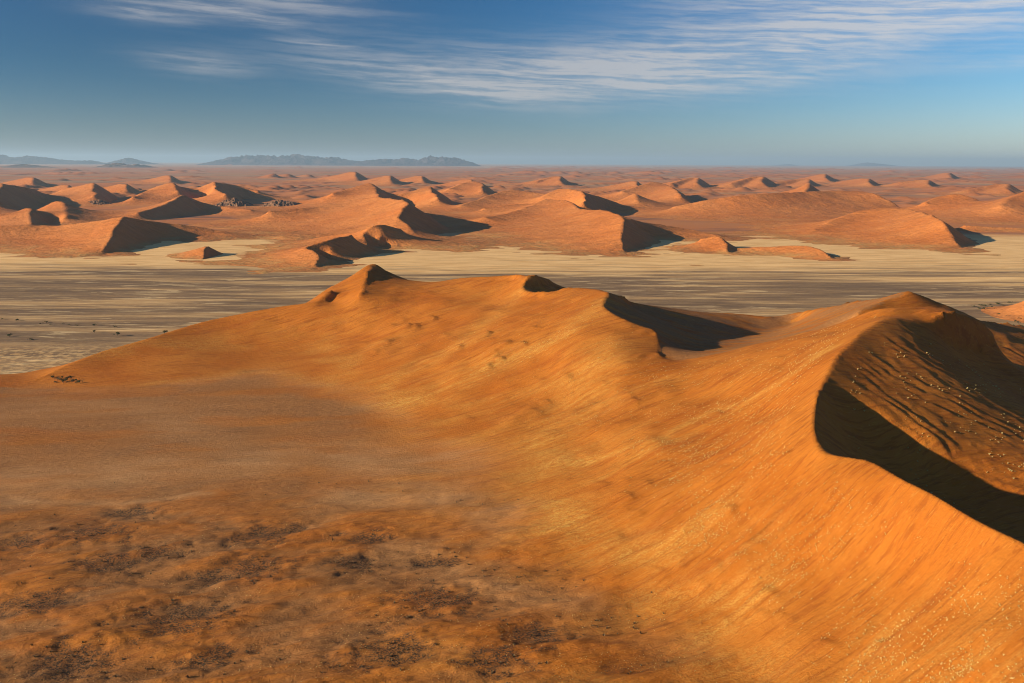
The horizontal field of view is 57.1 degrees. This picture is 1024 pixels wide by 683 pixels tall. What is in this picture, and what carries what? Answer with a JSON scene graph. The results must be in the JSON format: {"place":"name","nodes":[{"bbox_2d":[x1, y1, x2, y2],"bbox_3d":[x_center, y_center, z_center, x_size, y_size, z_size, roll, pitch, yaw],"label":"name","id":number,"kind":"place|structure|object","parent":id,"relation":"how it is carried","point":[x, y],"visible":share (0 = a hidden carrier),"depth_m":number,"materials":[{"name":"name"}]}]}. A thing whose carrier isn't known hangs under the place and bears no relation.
{"place":"outdoors","nodes":[
{"label":"outdoors","id":0,"kind":"place"},
{"bbox_2d":[0,164,54,167],"bbox_3d":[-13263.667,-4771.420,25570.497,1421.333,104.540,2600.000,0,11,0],"label":"rocky hill","id":1,"kind":"structure","parent":0,"point":[23,166],"depth_m":25195.60,"materials":[{"name":"grey stone"}]},
{"bbox_2d":[2,177,58,186],"bbox_3d":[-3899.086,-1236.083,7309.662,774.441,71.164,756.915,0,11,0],"label":"dune","id":2,"kind":"structure","parent":0,"point":[31,181],"depth_m":7223.11,"materials":[{"name":"orange sand"}]},
{"bbox_2d":[0,183,69,213],"bbox_3d":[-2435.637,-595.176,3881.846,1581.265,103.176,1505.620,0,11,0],"label":"dune","id":3,"kind":"structure","parent":0,"point":[13,198],"depth_m":4072.03,"materials":[{"name":"orange sand"}]},
{"bbox_2d":[37,185,70,191],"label":"dune","id":4,"kind":"structure","parent":0,"point":[58,188],"depth_m":5702.95,"materials":[{"name":"orange sand"}]},
{"bbox_2d":[0,155,110,163],"bbox_3d":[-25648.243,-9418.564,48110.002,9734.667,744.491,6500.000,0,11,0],"label":"mountain range","id":5,"kind":"structure","parent":0,"point":[6,159],"depth_m":46974.55,"materials":[{"name":"grey stone"}]},
{"bbox_2d":[0,201,116,225],"bbox_3d":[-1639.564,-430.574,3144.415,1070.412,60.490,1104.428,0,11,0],"label":"dune","id":6,"kind":"structure","parent":0,"point":[58,213],"depth_m":3048.29,"materials":[{"name":"orange sand"}]},
{"bbox_2d":[50,183,122,207],"bbox_3d":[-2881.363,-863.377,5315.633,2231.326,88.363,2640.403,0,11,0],"label":"dune","id":7,"kind":"structure","parent":0,"point":[82,195],"depth_m":4482.71,"materials":[{"name":"orange sand"}]},
{"bbox_2d":[104,184,142,194],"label":"dune","id":8,"kind":"structure","parent":0,"point":[126,189],"depth_m":5564.17,"materials":[{"name":"orange sand"}]},
{"bbox_2d":[97,163,151,167],"bbox_3d":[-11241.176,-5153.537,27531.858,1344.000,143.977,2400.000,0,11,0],"label":"rocky hill","id":9,"kind":"structure","parent":0,"point":[117,165],"depth_m":27009.42,"materials":[{"name":"grey stone"}]},
{"bbox_2d":[108,158,157,163],"bbox_3d":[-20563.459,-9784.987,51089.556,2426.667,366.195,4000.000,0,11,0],"label":"mountain","id":10,"kind":"structure","parent":0,"point":[129,161],"depth_m":50478.84,"materials":[{"name":"grey stone"}]},
{"bbox_2d":[101,183,201,206],"bbox_3d":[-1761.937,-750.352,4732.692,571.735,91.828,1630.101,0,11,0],"label":"dune","id":11,"kind":"structure","parent":0,"point":[161,194],"depth_m":4450.73,"materials":[{"name":"orange sand"}]},
{"bbox_2d":[0,216,304,264],"bbox_3d":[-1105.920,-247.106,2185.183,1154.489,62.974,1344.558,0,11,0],"label":"dune","id":12,"kind":"structure","parent":0,"point":[119,236],"depth_m":2314.42,"materials":[{"name":"orange sand"}]},
{"bbox_2d":[113,175,191,183],"bbox_3d":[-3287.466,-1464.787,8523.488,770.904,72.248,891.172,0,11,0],"label":"dune","id":13,"kind":"structure","parent":0,"point":[165,179],"depth_m":8377.56,"materials":[{"name":"orange sand"}]},
{"bbox_2d":[165,246,222,258],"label":"dune","id":14,"kind":"structure","parent":0,"point":[205,252],"depth_m":2004.08,"materials":[{"name":"orange sand"}]},
{"bbox_2d":[101,195,290,221],"bbox_3d":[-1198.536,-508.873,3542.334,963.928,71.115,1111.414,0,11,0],"label":"dune","id":15,"kind":"structure","parent":0,"point":[180,205],"depth_m":3547.72,"materials":[{"name":"orange sand"}]},
{"bbox_2d":[184,182,303,207],"bbox_3d":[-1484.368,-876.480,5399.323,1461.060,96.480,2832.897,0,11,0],"label":"dune","id":16,"kind":"structure","parent":0,"point":[214,193],"depth_m":4821.04,"materials":[{"name":"orange sand"}]},
{"bbox_2d":[181,235,404,273],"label":"dune","id":17,"kind":"structure","parent":0,"point":[337,252],"depth_m":1915.75,"materials":[{"name":"orange sand"}]},
{"bbox_2d":[286,172,368,182],"bbox_3d":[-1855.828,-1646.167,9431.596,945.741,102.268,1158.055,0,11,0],"label":"dune","id":18,"kind":"structure","parent":0,"point":[350,177],"depth_m":9278.33,"materials":[{"name":"orange sand"}]},
{"bbox_2d":[259,183,397,208],"bbox_3d":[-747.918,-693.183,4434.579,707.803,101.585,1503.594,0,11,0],"label":"dune","id":19,"kind":"structure","parent":0,"point":[368,190],"depth_m":4170.06,"materials":[{"name":"orange sand"}]},
{"bbox_2d":[197,154,479,165],"bbox_3d":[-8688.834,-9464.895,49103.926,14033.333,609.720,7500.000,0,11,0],"label":"mountain range","id":20,"kind":"structure","parent":0,"point":[300,159],"depth_m":47092.12,"materials":[{"name":"grey stone"}]},
{"bbox_2d":[188,197,517,241],"bbox_3d":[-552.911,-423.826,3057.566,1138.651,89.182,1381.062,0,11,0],"label":"dune","id":21,"kind":"structure","parent":0,"point":[350,216],"depth_m":2793.69,"materials":[{"name":"orange sand"}]},
{"bbox_2d":[322,176,407,185],"bbox_3d":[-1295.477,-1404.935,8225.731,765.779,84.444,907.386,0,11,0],"label":"dune","id":22,"kind":"structure","parent":0,"point":[386,181],"depth_m":8083.60,"materials":[{"name":"orange sand"}]},
{"bbox_2d":[232,225,509,254],"bbox_3d":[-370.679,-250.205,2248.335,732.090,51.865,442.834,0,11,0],"label":"dune","id":23,"kind":"structure","parent":0,"point":[385,238],"depth_m":2257.04,"materials":[{"name":"orange sand"}]},
{"bbox_2d":[399,176,437,183],"bbox_3d":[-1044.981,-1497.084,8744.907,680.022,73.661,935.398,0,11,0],"label":"dune","id":24,"kind":"structure","parent":0,"point":[418,179],"depth_m":8636.91,"materials":[{"name":"orange sand"}]},
{"bbox_2d":[389,187,457,209],"bbox_3d":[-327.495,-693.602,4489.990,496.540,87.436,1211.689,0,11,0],"label":"dune","id":25,"kind":"structure","parent":0,"point":[426,198],"depth_m":4282.97,"materials":[{"name":"orange sand"}]},
{"bbox_2d":[419,179,472,187],"bbox_3d":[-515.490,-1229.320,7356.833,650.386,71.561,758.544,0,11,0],"label":"dune","id":26,"kind":"structure","parent":0,"point":[455,182],"depth_m":7377.57,"materials":[{"name":"orange sand"}]},
{"bbox_2d":[438,181,495,197],"bbox_3d":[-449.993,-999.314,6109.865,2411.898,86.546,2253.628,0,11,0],"label":"dune","id":27,"kind":"structure","parent":0,"point":[471,189],"depth_m":5630.42,"materials":[{"name":"orange sand"}]},
{"bbox_2d":[430,204,529,216],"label":"dune","id":28,"kind":"structure","parent":0,"point":[490,211],"depth_m":3587.46,"materials":[{"name":"orange sand"}]},
{"bbox_2d":[421,190,544,212],"bbox_3d":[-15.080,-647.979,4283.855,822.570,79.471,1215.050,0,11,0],"label":"dune","id":29,"kind":"structure","parent":0,"point":[501,198],"depth_m":4040.92,"materials":[{"name":"orange sand"}]},
{"bbox_2d":[0,264,1023,682],"bbox_3d":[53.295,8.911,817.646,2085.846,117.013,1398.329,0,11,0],"label":"foreground dune","id":30,"kind":"structure","parent":0,"point":[266,420],"depth_m":501.14,"materials":[{"name":"orange sand"}]},
{"bbox_2d":[5,480,704,682],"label":"scrub","id":31,"kind":"object","parent":30,"relation":"on","point":[422,609],"visible":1,"depth_m":399.94,"materials":[{"name":"brown plant"}]},
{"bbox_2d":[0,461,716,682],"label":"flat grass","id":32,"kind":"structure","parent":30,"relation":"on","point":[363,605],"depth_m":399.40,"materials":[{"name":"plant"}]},
{"bbox_2d":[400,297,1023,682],"bbox_3d":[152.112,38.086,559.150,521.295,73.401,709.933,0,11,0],"label":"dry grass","id":33,"kind":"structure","parent":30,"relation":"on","point":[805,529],"depth_m":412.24,"materials":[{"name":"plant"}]},
{"bbox_2d":[0,162,1023,373],"bbox_3d":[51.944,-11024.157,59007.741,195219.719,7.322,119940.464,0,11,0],"label":"desert plain","id":34,"kind":"structure","parent":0,"point":[153,291],"depth_m":1659.75,"materials":[{"name":"beige sand"}]},
{"bbox_2d":[89,199,111,204],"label":"rock outcrop","id":35,"kind":"object","parent":34,"relation":"on","point":[99,202],"visible":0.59,"depth_m":4243.27,"materials":[{"name":"grey stone"}]},
{"bbox_2d":[213,197,253,206],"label":"rock outcrop","id":36,"kind":"object","parent":34,"relation":"on","point":[233,201],"visible":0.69,"depth_m":4170.64,"materials":[{"name":"grey stone"}]},
{"bbox_2d":[260,199,301,206],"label":"rock outcrop","id":37,"kind":"object","parent":34,"relation":"on","point":[280,202],"visible":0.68,"depth_m":4130.69,"materials":[{"name":"grey stone"}]},
{"bbox_2d":[0,164,1023,223],"bbox_3d":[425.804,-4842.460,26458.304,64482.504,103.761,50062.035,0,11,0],"label":"distant dune field","id":38,"kind":"structure","parent":0,"point":[532,173],"depth_m":11994.45,"materials":[{"name":"orange sand"}]},
{"bbox_2d":[0,0,1023,166],"label":"sky","id":39,"kind":"structure","parent":0,"point":[642,82],"materials":[{"name":"blue"}]},
{"bbox_2d":[493,176,579,186],"bbox_3d":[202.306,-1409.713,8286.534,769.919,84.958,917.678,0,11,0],"label":"dune","id":40,"kind":"structure","parent":0,"point":[556,180],"depth_m":8125.85,"materials":[{"name":"orange sand"}]},
{"bbox_2d":[504,189,654,217],"bbox_3d":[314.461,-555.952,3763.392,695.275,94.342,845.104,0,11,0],"label":"dune","id":41,"kind":"structure","parent":0,"point":[583,200],"depth_m":3887.89,"materials":[{"name":"orange sand"}]},
{"bbox_2d":[444,199,769,265],"bbox_3d":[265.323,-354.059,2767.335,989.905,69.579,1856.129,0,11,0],"label":"dune","id":42,"kind":"structure","parent":0,"point":[564,227],"depth_m":2537.32,"materials":[{"name":"orange sand"}]},
{"bbox_2d":[573,181,640,191],"bbox_3d":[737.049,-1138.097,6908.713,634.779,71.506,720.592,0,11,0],"label":"dune","id":43,"kind":"structure","parent":0,"point":[628,185],"depth_m":6836.24,"materials":[{"name":"orange sand"}]},
{"bbox_2d":[595,182,693,208],"bbox_3d":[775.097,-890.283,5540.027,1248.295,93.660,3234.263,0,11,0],"label":"dune","id":44,"kind":"structure","parent":0,"point":[656,195],"depth_m":4726.64,"materials":[{"name":"orange sand"}]},
{"bbox_2d":[662,178,719,189],"bbox_3d":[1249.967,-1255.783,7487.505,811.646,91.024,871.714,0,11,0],"label":"dune","id":45,"kind":"structure","parent":0,"point":[695,183],"depth_m":7274.62,"materials":[{"name":"orange sand"}]},
{"bbox_2d":[668,236,768,265],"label":"dune","id":46,"kind":"structure","parent":0,"point":[714,245],"depth_m":2189.29,"materials":[{"name":"orange sand"}]},
{"bbox_2d":[712,176,790,189],"bbox_3d":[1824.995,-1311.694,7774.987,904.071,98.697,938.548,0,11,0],"label":"dune","id":47,"kind":"structure","parent":0,"point":[758,182],"depth_m":7541.10,"materials":[{"name":"orange sand"}]},
{"bbox_2d":[630,191,905,221],"bbox_3d":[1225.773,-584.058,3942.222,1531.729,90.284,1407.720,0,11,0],"label":"dune","id":48,"kind":"structure","parent":0,"point":[802,205],"depth_m":3673.99,"materials":[{"name":"orange sand"}]},
{"bbox_2d":[776,164,798,165],"bbox_3d":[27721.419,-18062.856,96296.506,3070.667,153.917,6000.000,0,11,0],"label":"mountain","id":49,"kind":"structure","parent":0,"point":[787,165],"depth_m":94171.14,"materials":[{"name":"grey stone"}]},
{"bbox_2d":[774,179,828,187],"bbox_3d":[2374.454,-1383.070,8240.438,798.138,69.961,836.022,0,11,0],"label":"dune","id":50,"kind":"structure","parent":0,"point":[798,183],"depth_m":8148.87,"materials":[{"name":"orange sand"}]},
{"bbox_2d":[785,184,819,192],"bbox_3d":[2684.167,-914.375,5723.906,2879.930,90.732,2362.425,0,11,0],"label":"dune","id":51,"kind":"structure","parent":0,"point":[807,188],"depth_m":5371.88,"materials":[{"name":"orange sand"}]},
{"bbox_2d":[738,246,867,260],"bbox_3d":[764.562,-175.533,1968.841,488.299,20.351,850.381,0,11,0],"label":"dune","id":52,"kind":"structure","parent":0,"point":[803,252],"depth_m":2085.53,"materials":[{"name":"orange sand"}]},
{"bbox_2d":[774,174,841,182],"bbox_3d":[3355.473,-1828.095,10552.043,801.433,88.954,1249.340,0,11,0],"label":"dune","id":53,"kind":"structure","parent":0,"point":[825,178],"depth_m":10366.00,"materials":[{"name":"orange sand"}]},
{"bbox_2d":[820,178,882,187],"bbox_3d":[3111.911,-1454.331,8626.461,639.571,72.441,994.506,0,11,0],"label":"dune","id":54,"kind":"structure","parent":0,"point":[862,182],"depth_m":8470.61,"materials":[{"name":"orange sand"}]},
{"bbox_2d":[715,208,1023,259],"bbox_3d":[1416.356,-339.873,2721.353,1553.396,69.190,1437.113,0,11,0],"label":"dune","id":55,"kind":"structure","parent":0,"point":[887,228],"depth_m":2586.07,"materials":[{"name":"orange sand"}]},
{"bbox_2d":[848,162,894,165],"bbox_3d":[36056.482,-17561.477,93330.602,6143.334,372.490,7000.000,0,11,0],"label":"mountain","id":56,"kind":"structure","parent":0,"point":[868,164],"depth_m":91808.34,"materials":[{"name":"grey stone"}]},
{"bbox_2d":[881,180,945,187],"bbox_3d":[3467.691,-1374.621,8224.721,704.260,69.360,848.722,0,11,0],"label":"dune","id":57,"kind":"structure","parent":0,"point":[918,184],"depth_m":8182.91,"materials":[{"name":"orange sand"}]},
{"bbox_2d":[908,173,973,179],"bbox_3d":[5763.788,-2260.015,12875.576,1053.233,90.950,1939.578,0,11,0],"label":"dune","id":58,"kind":"structure","parent":0,"point":[944,175],"depth_m":12559.32,"materials":[{"name":"orange sand"}]},
{"bbox_2d":[906,194,992,214],"bbox_3d":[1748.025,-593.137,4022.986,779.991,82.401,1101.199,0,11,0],"label":"dune","id":59,"kind":"structure","parent":0,"point":[939,205],"depth_m":3772.16,"materials":[{"name":"orange sand"}]},
{"bbox_2d":[933,184,1023,195],"bbox_3d":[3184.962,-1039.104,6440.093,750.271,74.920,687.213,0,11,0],"label":"dune","id":60,"kind":"structure","parent":0,"point":[1002,189],"depth_m":6324.23,"materials":[{"name":"orange sand"}]},
{"bbox_2d":[934,192,1023,225],"bbox_3d":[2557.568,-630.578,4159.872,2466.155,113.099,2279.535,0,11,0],"label":"dune","id":61,"kind":"structure","parent":0,"point":[1009,210],"depth_m":3450.53,"materials":[{"name":"orange sand"}]},
{"bbox_2d":[981,301,1023,322],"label":"dune","id":62,"kind":"structure","parent":0,"point":[1013,312],"depth_m":1276.54,"materials":[{"name":"orange sand"}]}
]}

